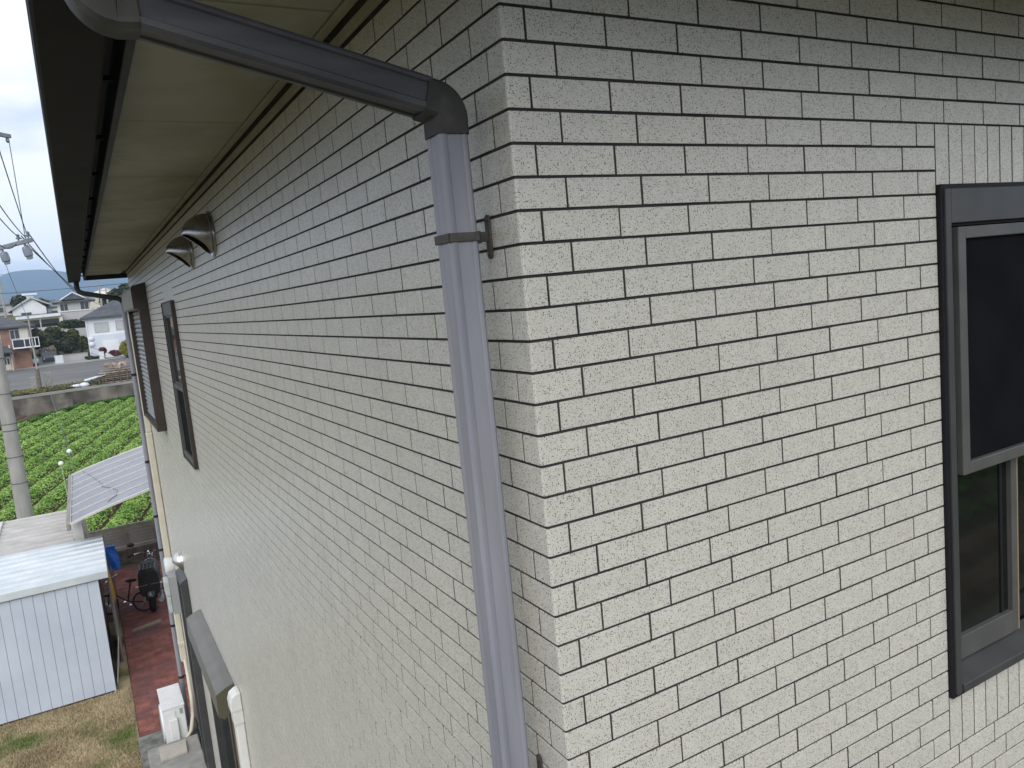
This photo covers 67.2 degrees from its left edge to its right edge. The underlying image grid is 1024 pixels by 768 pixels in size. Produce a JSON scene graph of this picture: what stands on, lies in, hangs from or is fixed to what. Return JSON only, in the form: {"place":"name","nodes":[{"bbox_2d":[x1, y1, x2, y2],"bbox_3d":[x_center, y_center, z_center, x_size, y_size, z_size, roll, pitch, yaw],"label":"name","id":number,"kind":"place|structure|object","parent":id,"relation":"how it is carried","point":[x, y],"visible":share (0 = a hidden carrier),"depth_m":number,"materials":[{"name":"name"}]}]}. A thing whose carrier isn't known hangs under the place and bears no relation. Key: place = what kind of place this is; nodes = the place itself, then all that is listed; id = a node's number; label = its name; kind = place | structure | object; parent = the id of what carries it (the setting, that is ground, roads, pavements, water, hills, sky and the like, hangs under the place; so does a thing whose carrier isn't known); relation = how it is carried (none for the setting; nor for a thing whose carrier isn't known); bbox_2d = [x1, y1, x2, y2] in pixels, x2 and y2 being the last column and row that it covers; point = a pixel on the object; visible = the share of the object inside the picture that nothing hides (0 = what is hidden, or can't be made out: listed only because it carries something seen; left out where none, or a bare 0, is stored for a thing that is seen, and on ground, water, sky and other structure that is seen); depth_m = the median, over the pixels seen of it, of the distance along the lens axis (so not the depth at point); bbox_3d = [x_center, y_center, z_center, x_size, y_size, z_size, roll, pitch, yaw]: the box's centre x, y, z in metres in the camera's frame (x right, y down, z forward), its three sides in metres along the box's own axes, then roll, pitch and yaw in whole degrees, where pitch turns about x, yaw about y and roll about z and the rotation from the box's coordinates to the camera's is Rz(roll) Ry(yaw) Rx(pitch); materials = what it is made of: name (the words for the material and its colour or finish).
{"place":"outdoors","nodes":[
{"label":"outdoors","id":0,"kind":"place"},
{"bbox_2d":[0,0,65,275],"label":"sky","id":1,"kind":"structure","parent":0,"point":[21,116],"materials":[{"name":"white"}]},
{"bbox_2d":[0,510,74,556],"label":"garden shed","id":2,"kind":"structure","parent":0,"point":[32,533],"depth_m":15.94,"materials":[{"name":"white"}]},
{"bbox_2d":[0,283,125,293],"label":"overhead wire","id":3,"kind":"object","parent":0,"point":[59,289],"visible":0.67,"depth_m":78.23,"materials":[{"name":"grey"}]},
{"bbox_2d":[0,269,127,300],"bbox_3d":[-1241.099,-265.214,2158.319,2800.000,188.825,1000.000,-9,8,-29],"label":"mountain","id":4,"kind":"structure","parent":0,"point":[25,281],"depth_m":2328.97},
{"bbox_2d":[0,308,129,391],"bbox_3d":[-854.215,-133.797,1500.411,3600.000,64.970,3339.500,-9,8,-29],"label":"hillside","id":5,"kind":"structure","parent":0,"point":[11,317],"depth_m":112.52,"materials":[{"name":"plant"}]},
{"bbox_2d":[0,274,6,317],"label":"street pole","id":6,"kind":"object","parent":5,"relation":"on","point":[4,310],"visible":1,"depth_m":117.66,"materials":[{"name":"grey metal"}]},
{"bbox_2d":[0,299,12,315],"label":"distant house","id":7,"kind":"structure","parent":5,"relation":"on","point":[8,307],"depth_m":159.76,"materials":[{"name":"white concrete"}]},
{"bbox_2d":[10,294,26,313],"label":"hillside tree","id":8,"kind":"object","parent":5,"relation":"on","point":[14,301],"visible":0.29,"depth_m":143.40,"materials":[{"name":"green plant"}]},
{"bbox_2d":[0,317,39,370],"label":"brick house","id":9,"kind":"structure","parent":5,"relation":"on","point":[15,337],"depth_m":85.06,"materials":[{"name":"brick"}]},
{"bbox_2d":[4,357,11,369],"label":"door","id":10,"kind":"structure","parent":9,"relation":"in","point":[7,362],"depth_m":84.86,"materials":[{"name":"white glass"}]},
{"bbox_2d":[9,329,20,340],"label":"window","id":11,"kind":"structure","parent":9,"relation":"in","point":[14,334],"depth_m":85.08,"materials":[{"name":"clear glass"}]},
{"bbox_2d":[7,293,48,315],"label":"gabled house","id":12,"kind":"structure","parent":5,"relation":"on","point":[31,305],"depth_m":127.99,"materials":[{"name":"paint"}]},
{"bbox_2d":[27,316,41,387],"bbox_3d":[-37.108,-2.341,59.915,0.298,5.900,0.298,-9,8,-29],"label":"utility pole","id":13,"kind":"object","parent":5,"relation":"on","point":[38,378],"visible":0.8,"depth_m":59.97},
{"bbox_2d":[32,327,125,357],"bbox_3d":[-33.282,-2.938,62.502,9.206,4.423,0.027,-10,8,-34],"label":"overhead wire","id":14,"kind":"object","parent":13,"relation":"attached to","point":[78,343],"visible":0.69,"depth_m":61.50,"materials":[{"name":"grey"}]},
{"bbox_2d":[30,372,53,388],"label":"concrete blocks","id":15,"kind":"structure","parent":5,"relation":"on","point":[47,377],"depth_m":61.08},
{"bbox_2d":[31,328,53,349],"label":"evergreen tree","id":16,"kind":"object","parent":5,"relation":"on","point":[45,342],"visible":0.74,"depth_m":92.62,"materials":[{"name":"green plant"}]},
{"bbox_2d":[37,298,49,305],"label":"hillside tree","id":17,"kind":"object","parent":5,"relation":"on","point":[47,301],"visible":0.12,"depth_m":158.25,"materials":[{"name":"green plant"}]},
{"bbox_2d":[36,347,54,356],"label":"flowering shrub","id":18,"kind":"object","parent":5,"relation":"on","point":[48,349],"visible":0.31,"depth_m":91.10,"materials":[{"name":"green plant"}]},
{"bbox_2d":[39,351,56,361],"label":"parked car","id":19,"kind":"object","parent":5,"relation":"on","point":[51,354],"visible":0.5,"depth_m":89.89,"materials":[{"name":"grey"}]},
{"bbox_2d":[45,302,57,312],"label":"annex house","id":20,"kind":"structure","parent":5,"relation":"on","point":[51,307],"depth_m":132.17,"materials":[{"name":"white concrete"}]},
{"bbox_2d":[20,317,86,336],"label":"terrace wall","id":21,"kind":"structure","parent":5,"relation":"on","point":[82,331],"depth_m":112.01,"materials":[{"name":"concrete"}]},
{"bbox_2d":[15,313,60,326],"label":"white carport","id":22,"kind":"object","parent":21,"relation":"on","point":[42,315],"visible":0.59,"depth_m":109.76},
{"bbox_2d":[44,326,67,354],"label":"evergreen tree","id":23,"kind":"object","parent":5,"relation":"on","point":[56,331],"visible":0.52,"depth_m":95.71,"materials":[{"name":"green plant"}]},
{"bbox_2d":[37,352,87,364],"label":"garden wall","id":24,"kind":"structure","parent":5,"relation":"on","point":[73,357],"depth_m":90.61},
{"bbox_2d":[11,376,122,396],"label":"verge grass","id":25,"kind":"structure","parent":5,"relation":"on","point":[31,391],"depth_m":58.95,"materials":[{"name":"plant"}]},
{"bbox_2d":[91,360,135,383],"bbox_3d":[-31.241,-1.058,61.747,4.730,1.608,1.795,-9,8,-29],"label":"scrap pile","id":26,"kind":"object","parent":25,"relation":"on","point":[123,375],"visible":0.66,"depth_m":60.99,"materials":[{"name":"brown wood"}]},
{"bbox_2d":[84,374,105,380],"bbox_3d":[-32.690,-0.521,60.446,1.500,0.340,1.250,-9,8,-29],"label":"sheet roofing","id":27,"kind":"object","parent":26,"relation":"on","point":[93,377],"visible":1,"depth_m":60.18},
{"bbox_2d":[54,334,79,353],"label":"evergreen tree","id":28,"kind":"object","parent":5,"relation":"on","point":[64,347],"visible":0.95,"depth_m":94.71,"materials":[{"name":"green plant"}]},
{"bbox_2d":[57,319,85,328],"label":"hedge","id":29,"kind":"object","parent":5,"relation":"on","point":[74,323],"visible":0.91,"depth_m":107.22,"materials":[{"name":"green plant"}]},
{"bbox_2d":[51,292,94,312],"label":"hip roofed house","id":30,"kind":"structure","parent":5,"relation":"on","point":[70,301],"depth_m":121.94,"materials":[{"name":"stone"}]},
{"bbox_2d":[59,304,68,310],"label":"window","id":31,"kind":"structure","parent":30,"relation":"in","point":[63,307],"depth_m":121.69,"materials":[{"name":"clear glass"}]},
{"bbox_2d":[69,303,79,310],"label":"window","id":32,"kind":"structure","parent":30,"relation":"in","point":[73,306],"depth_m":122.36,"materials":[{"name":"grey"}]},
{"bbox_2d":[80,301,88,309],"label":"window","id":33,"kind":"structure","parent":30,"relation":"in","point":[83,305],"depth_m":123.03,"materials":[{"name":"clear glass"}]},
{"bbox_2d":[66,328,79,337],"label":"evergreen tree","id":34,"kind":"object","parent":5,"relation":"on","point":[72,331],"visible":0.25,"depth_m":98.75,"materials":[{"name":"green plant"}]},
{"bbox_2d":[59,308,96,320],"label":"terrace wall","id":35,"kind":"structure","parent":5,"relation":"on","point":[72,315],"depth_m":114.67,"materials":[{"name":"grey"}]},
{"bbox_2d":[70,382,89,387],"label":"white sacks","id":36,"kind":"object","parent":5,"relation":"on","point":[84,384],"visible":0.84,"depth_m":59.38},
{"bbox_2d":[75,335,88,352],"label":"evergreen tree","id":37,"kind":"object","parent":5,"relation":"on","point":[83,339],"visible":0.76,"depth_m":96.54,"materials":[{"name":"green plant"}]},
{"bbox_2d":[85,355,99,359],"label":"hedge shrub","id":38,"kind":"object","parent":5,"relation":"on","point":[91,357],"visible":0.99,"depth_m":90.64,"materials":[{"name":"green plant"}]},
{"bbox_2d":[86,288,111,307],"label":"distant house","id":39,"kind":"structure","parent":5,"relation":"on","point":[94,305],"depth_m":150.30,"materials":[{"name":"beige concrete"}]},
{"bbox_2d":[96,283,103,305],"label":"street pole","id":40,"kind":"object","parent":5,"relation":"on","point":[98,286],"visible":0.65,"depth_m":117.00,"materials":[{"name":"grey metal"}]},
{"bbox_2d":[79,300,131,357],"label":"white house","id":41,"kind":"structure","parent":5,"relation":"on","point":[104,325],"depth_m":92.12,"materials":[{"name":"paint"}]},
{"bbox_2d":[93,322,108,332],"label":"window","id":42,"kind":"structure","parent":41,"relation":"in","point":[101,326],"depth_m":91.81,"materials":[{"name":"grey"}]},
{"bbox_2d":[103,339,120,357],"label":"garage door","id":43,"kind":"structure","parent":41,"relation":"in","point":[109,345],"depth_m":92.33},
{"bbox_2d":[115,320,129,329],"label":"window","id":44,"kind":"structure","parent":41,"relation":"in","point":[119,323],"depth_m":92.75,"materials":[{"name":"grey"}]},
{"bbox_2d":[98,290,118,305],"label":"hillside tree","id":45,"kind":"object","parent":5,"relation":"on","point":[104,301],"visible":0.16,"depth_m":133.11,"materials":[{"name":"green plant"}]},
{"bbox_2d":[111,283,128,296],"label":"hillside tree","id":46,"kind":"object","parent":5,"relation":"on","point":[122,289],"visible":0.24,"depth_m":140.18,"materials":[{"name":"green plant"}]},
{"bbox_2d":[0,620,142,767],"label":"lawn","id":47,"kind":"structure","parent":0,"point":[124,679],"depth_m":12.01,"materials":[{"name":"plant"}]},
{"bbox_2d":[0,535,116,725],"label":"storage shed","id":48,"kind":"structure","parent":47,"relation":"on","point":[56,649],"depth_m":12.36,"materials":[{"name":"grey"}]},
{"bbox_2d":[98,580,113,671],"bbox_3d":[-6.998,4.094,13.258,0.014,1.830,1.265,-9,8,-29],"label":"door","id":49,"kind":"structure","parent":48,"relation":"in","point":[98,580],"depth_m":13.40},
{"bbox_2d":[99,579,112,658],"bbox_3d":[-7.614,4.016,14.360,0.030,1.830,1.325,-9,8,-29],"label":"door","id":50,"kind":"structure","parent":48,"relation":"in","point":[100,581],"depth_m":13.88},
{"bbox_2d":[66,446,149,540],"bbox_3d":[-8.116,3.091,17.134,2.822,3.169,5.460,-9,8,-29],"label":"carport","id":51,"kind":"object","parent":47,"relation":"on","point":[124,474],"visible":0.55,"depth_m":16.22,"materials":[{"name":"metal"}]},
{"bbox_2d":[83,471,116,501],"bbox_3d":[-8.957,2.132,16.773,0.279,0.173,4.822,-10,8,-33],"label":"cord","id":52,"kind":"object","parent":51,"relation":"on","point":[104,486],"visible":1,"depth_m":15.99,"materials":[{"name":"grey plastic"}]},
{"bbox_2d":[105,545,120,569],"bbox_3d":[-9.647,4.195,18.583,0.319,0.600,0.193,-14,11,-50],"label":"tarpaulin","id":53,"kind":"object","parent":51,"relation":"hanging from","point":[112,557],"visible":0.93,"depth_m":18.56,"materials":[{"name":"plastic"}]},
{"bbox_2d":[108,569,119,623],"bbox_3d":[-8.010,4.134,15.408,0.078,1.487,0.476,-8,8,-21],"label":"yellow board","id":54,"kind":"object","parent":47,"relation":"on","point":[114,599],"visible":0.5,"depth_m":15.50,"materials":[{"name":"orange"}]},
{"bbox_2d":[107,577,123,660],"bbox_3d":[-7.479,4.286,14.505,0.080,1.325,1.600,-9,8,-29],"label":"grey board","id":55,"kind":"object","parent":47,"relation":"on","point":[117,628],"visible":0.86,"depth_m":14.40,"materials":[{"name":"wood"}]},
{"bbox_2d":[117,636,119,688],"bbox_3d":[-6.817,4.795,13.317,0.058,0.487,1.130,-8,8,-23],"label":"leaning sheet","id":56,"kind":"object","parent":47,"relation":"on","point":[118,661],"visible":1,"depth_m":13.34,"materials":[{"name":"grey metal"}]},
{"bbox_2d":[7,357,135,390],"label":"road","id":57,"kind":"structure","parent":0,"point":[60,374],"depth_m":75.57,"materials":[{"name":"asphalt"}]},
{"bbox_2d":[7,357,124,370],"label":"kerb","id":58,"kind":"structure","parent":57,"relation":"on","point":[67,363],"depth_m":87.64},
{"bbox_2d":[0,401,151,536],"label":"field soil","id":59,"kind":"structure","parent":0,"point":[25,417],"depth_m":34.03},
{"bbox_2d":[0,132,33,518],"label":"utility pole","id":60,"kind":"object","parent":59,"relation":"on","point":[19,481],"visible":0.98,"depth_m":22.88,"materials":[{"name":"grey"}]},
{"bbox_2d":[0,218,21,238],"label":"overhead wire","id":61,"kind":"object","parent":60,"relation":"attached to","point":[9,229],"visible":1,"depth_m":18.82,"materials":[{"name":"grey"}]},
{"bbox_2d":[0,205,25,237],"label":"overhead wire","id":62,"kind":"object","parent":60,"relation":"attached to","point":[11,221],"visible":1,"depth_m":18.43,"materials":[{"name":"grey"}]},
{"bbox_2d":[0,152,26,234],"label":"overhead wire","id":63,"kind":"object","parent":60,"relation":"attached to","point":[12,190],"visible":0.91,"depth_m":17.70,"materials":[{"name":"grey"}]},
{"bbox_2d":[9,142,25,238],"bbox_3d":[-14.584,-5.768,22.719,0.023,3.257,2.954,-10,8,-30],"label":"overhead wire","id":64,"kind":"object","parent":60,"relation":"attached to","point":[17,189],"visible":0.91,"depth_m":22.70,"materials":[{"name":"grey"}]},
{"bbox_2d":[28,233,87,292],"bbox_3d":[-30.627,-7.300,54.386,0.030,2.416,77.025,-9,8,-27],"label":"overhead wire","id":65,"kind":"object","parent":60,"relation":"attached to","point":[49,262],"visible":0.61,"depth_m":26.13,"materials":[{"name":"grey"}]},
{"bbox_2d":[21,236,96,300],"bbox_3d":[-35.050,-7.757,63.675,0.030,1.865,96.541,-9,8,-26],"label":"overhead wire","id":66,"kind":"object","parent":60,"relation":"attached to","point":[48,264],"visible":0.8,"depth_m":26.54,"materials":[{"name":"grey"}]},
{"bbox_2d":[27,245,110,305],"bbox_3d":[-34.240,-7.365,64.006,0.030,1.773,96.886,-9,8,-25],"label":"overhead wire","id":67,"kind":"object","parent":60,"relation":"attached to","point":[57,273],"visible":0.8,"depth_m":26.75,"materials":[{"name":"grey"}]},
{"bbox_2d":[49,391,74,470],"bbox_3d":[-13.650,2.265,23.752,0.430,4.217,0.146,-9,8,-29],"label":"guy wire","id":68,"kind":"object","parent":59,"relation":"on","point":[68,451],"visible":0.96,"depth_m":23.68,"materials":[{"name":"grey metal"}]},
{"bbox_2d":[58,461,66,491],"bbox_3d":[-13.751,3.374,23.773,0.150,2.039,0.146,-9,8,-29],"label":"marker ball","id":69,"kind":"object","parent":59,"relation":"on","point":[60,463],"visible":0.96,"depth_m":23.64,"materials":[{"name":"white"}]},
{"bbox_2d":[0,395,134,547],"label":"weeds","id":70,"kind":"object","parent":59,"relation":"on","point":[43,415],"visible":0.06,"depth_m":56.44,"materials":[{"name":"plant"}]},
{"bbox_2d":[0,397,154,545],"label":"potato crop","id":71,"kind":"object","parent":59,"relation":"on","point":[126,509],"visible":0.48,"depth_m":36.91,"materials":[{"name":"plant"}]},
{"bbox_2d":[34,356,124,366],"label":"pavement","id":72,"kind":"structure","parent":0,"point":[78,361],"depth_m":89.32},
{"bbox_2d":[54,355,63,363],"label":"gate","id":73,"kind":"structure","parent":72,"relation":"on","point":[59,358],"depth_m":88.00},
{"bbox_2d":[99,351,104,358],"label":"gate","id":74,"kind":"structure","parent":72,"relation":"on","point":[101,353],"depth_m":89.91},
{"bbox_2d":[98,347,106,358],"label":"flowering shrub","id":75,"kind":"object","parent":72,"relation":"on","point":[103,349],"visible":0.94,"depth_m":90.16,"materials":[{"name":"red plant"}]},
{"bbox_2d":[108,350,121,355],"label":"flowering shrub","id":76,"kind":"object","parent":72,"relation":"on","point":[116,352],"visible":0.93,"depth_m":90.71,"materials":[{"name":"red plant"}]},
{"bbox_2d":[119,339,132,357],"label":"conifer shrub","id":77,"kind":"object","parent":72,"relation":"on","point":[123,350],"visible":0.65,"depth_m":89.09,"materials":[{"name":"yellow plant"}]},
{"bbox_2d":[101,559,159,629],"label":"yard","id":78,"kind":"structure","parent":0,"point":[110,617],"depth_m":17.54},
{"bbox_2d":[107,542,159,568],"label":"block wall","id":79,"kind":"structure","parent":0,"point":[123,555],"depth_m":19.60,"materials":[{"name":"concrete"}]},
{"bbox_2d":[88,519,157,550],"bbox_3d":[-8.930,3.731,19.994,4.070,0.625,0.070,-9,8,-29],"label":"slat fence","id":80,"kind":"object","parent":79,"relation":"on","point":[149,529],"visible":0.3,"depth_m":19.56,"materials":[{"name":"wood"}]},
{"bbox_2d":[109,557,159,737],"bbox_3d":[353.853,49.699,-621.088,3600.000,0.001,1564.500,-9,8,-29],"label":"ground","id":81,"kind":"structure","parent":0,"point":[132,564],"depth_m":19.39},
{"bbox_2d":[25,0,1023,767],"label":"house","id":82,"kind":"structure","parent":81,"relation":"on","point":[753,280],"depth_m":1.93,"materials":[{"name":"tile"}]},
{"bbox_2d":[73,281,189,725],"bbox_3d":[-5.425,1.815,11.112,0.783,6.625,0.099,-5,7,7],"label":"downpipe","id":83,"kind":"object","parent":82,"relation":"attached to","point":[144,441],"visible":0.81,"depth_m":10.94,"materials":[{"name":"plastic"}]},
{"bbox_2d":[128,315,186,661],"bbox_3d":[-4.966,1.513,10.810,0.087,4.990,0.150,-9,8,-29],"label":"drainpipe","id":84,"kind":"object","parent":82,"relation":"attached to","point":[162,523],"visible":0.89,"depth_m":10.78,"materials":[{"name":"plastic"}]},
{"bbox_2d":[163,557,174,574],"bbox_3d":[-4.746,2.516,10.677,0.122,0.248,0.248,-9,8,-29],"label":"round vent","id":85,"kind":"object","parent":82,"relation":"attached to","point":[169,565],"visible":0.88,"depth_m":10.59,"materials":[{"name":"white"}]},
{"bbox_2d":[163,570,181,614],"bbox_3d":[-4.619,2.841,10.491,0.173,0.520,0.290,-9,8,-29],"label":"electric meter","id":86,"kind":"object","parent":82,"relation":"attached to","point":[171,589],"visible":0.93,"depth_m":10.38,"materials":[{"name":"grey"}]},
{"bbox_2d":[172,550,183,570],"bbox_3d":[-4.056,2.151,9.339,0.111,0.250,0.250,-9,8,-29],"label":"vent hood","id":87,"kind":"object","parent":82,"relation":"attached to","point":[177,559],"visible":1,"depth_m":9.27,"materials":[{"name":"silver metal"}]},
{"bbox_2d":[166,236,193,269],"bbox_3d":[-2.161,-0.851,4.996,0.151,0.236,0.236,-9,8,-29],"label":"vent hood","id":88,"kind":"object","parent":82,"relation":"attached to","point":[180,248],"visible":0.94,"depth_m":4.93,"materials":[{"name":"metal"}]},
{"bbox_2d":[161,300,198,469],"bbox_3d":[-2.828,-0.014,6.675,0.132,1.406,0.770,-9,8,-29],"label":"window","id":89,"kind":"structure","parent":82,"relation":"in","point":[175,354],"depth_m":6.67,"materials":[{"name":"black glass"}]},
{"bbox_2d":[181,211,216,256],"bbox_3d":[-1.722,-0.814,4.211,0.156,0.250,0.250,-9,8,-29],"label":"vent hood","id":90,"kind":"object","parent":82,"relation":"attached to","point":[198,230],"visible":1,"depth_m":4.14,"materials":[{"name":"metal"}]},
{"bbox_2d":[210,642,239,767],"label":"window","id":91,"kind":"structure","parent":82,"relation":"in","point":[225,730],"depth_m":8.13,"materials":[{"name":"black glass"}]},
{"bbox_2d":[227,686,250,767],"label":"pipe cover","id":92,"kind":"object","parent":82,"relation":"attached to","point":[234,700],"visible":1,"depth_m":6.14,"materials":[{"name":"white plastic"}]},
{"bbox_2d":[65,0,542,767],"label":"downpipe","id":93,"kind":"object","parent":82,"relation":"attached to","point":[437,108],"visible":1,"depth_m":1.44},
{"bbox_2d":[935,182,1023,698],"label":"window","id":94,"kind":"structure","parent":82,"relation":"in","point":[980,226],"depth_m":2.18,"materials":[{"name":"black"}]},
{"bbox_2d":[113,565,197,735],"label":"path","id":95,"kind":"structure","parent":0,"point":[141,659],"depth_m":13.82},
{"bbox_2d":[114,560,195,736],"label":"path bricks","id":96,"kind":"object","parent":95,"relation":"on","point":[167,665],"visible":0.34,"depth_m":14.17,"materials":[{"name":"brick"}]},
{"bbox_2d":[103,574,149,614],"bbox_3d":[-8.086,4.405,16.092,1.160,0.792,0.485,-6,7,-1],"label":"bicycle","id":97,"kind":"object","parent":96,"relation":"on","point":[130,580],"visible":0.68,"depth_m":16.09,"materials":[{"name":"black metal"}]},
{"bbox_2d":[127,543,163,611],"bbox_3d":[-7.793,4.064,16.626,0.795,1.292,1.946,-8,8,-23],"label":"motorcycle","id":98,"kind":"object","parent":96,"relation":"on","point":[150,582],"visible":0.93,"depth_m":15.86,"materials":[{"name":"black metal"}]},
{"bbox_2d":[132,619,160,632],"bbox_3d":[-7.244,4.802,15.315,0.150,0.038,0.611,1,10,43],"label":"plank","id":99,"kind":"object","parent":96,"relation":"on","point":[147,625],"visible":1,"depth_m":15.29,"materials":[{"name":"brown wood"}]},
{"bbox_2d":[138,719,202,767],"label":"concrete apron","id":100,"kind":"object","parent":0,"point":[150,741],"visible":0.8,"depth_m":11.07,"materials":[{"name":"concrete"}]},
{"bbox_2d":[157,683,187,743],"bbox_3d":[-4.748,4.754,10.833,0.326,0.769,0.778,-9,8,-29],"label":"air conditioner","id":101,"kind":"object","parent":100,"relation":"on","point":[172,715],"visible":0.9,"depth_m":10.57,"materials":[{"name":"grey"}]},
{"bbox_2d":[183,659,193,736],"bbox_3d":[-4.523,4.513,10.776,0.186,1.139,0.653,-6,7,-4],"label":"refrigerant pipe","id":102,"kind":"object","parent":101,"relation":"attached to","point":[190,697],"visible":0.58,"depth_m":10.81,"materials":[{"name":"plastic"}]},
{"bbox_2d":[148,734,206,767],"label":"concrete step","id":103,"kind":"object","parent":100,"relation":"on","point":[193,757],"visible":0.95,"depth_m":10.03,"materials":[{"name":"concrete"}]},
{"bbox_2d":[159,739,187,762],"bbox_3d":[-4.460,4.838,10.174,0.335,0.039,0.339,-9,8,-29],"label":"stone slab","id":104,"kind":"object","parent":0,"point":[172,751],"depth_m":10.14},
{"label":"field margin","id":105,"kind":"structure","parent":0,"visible":0},
{"bbox_2d":[0,379,139,421],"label":"retaining wall","id":106,"kind":"structure","parent":105,"relation":"on","point":[27,405],"depth_m":58.13,"materials":[{"name":"concrete"}]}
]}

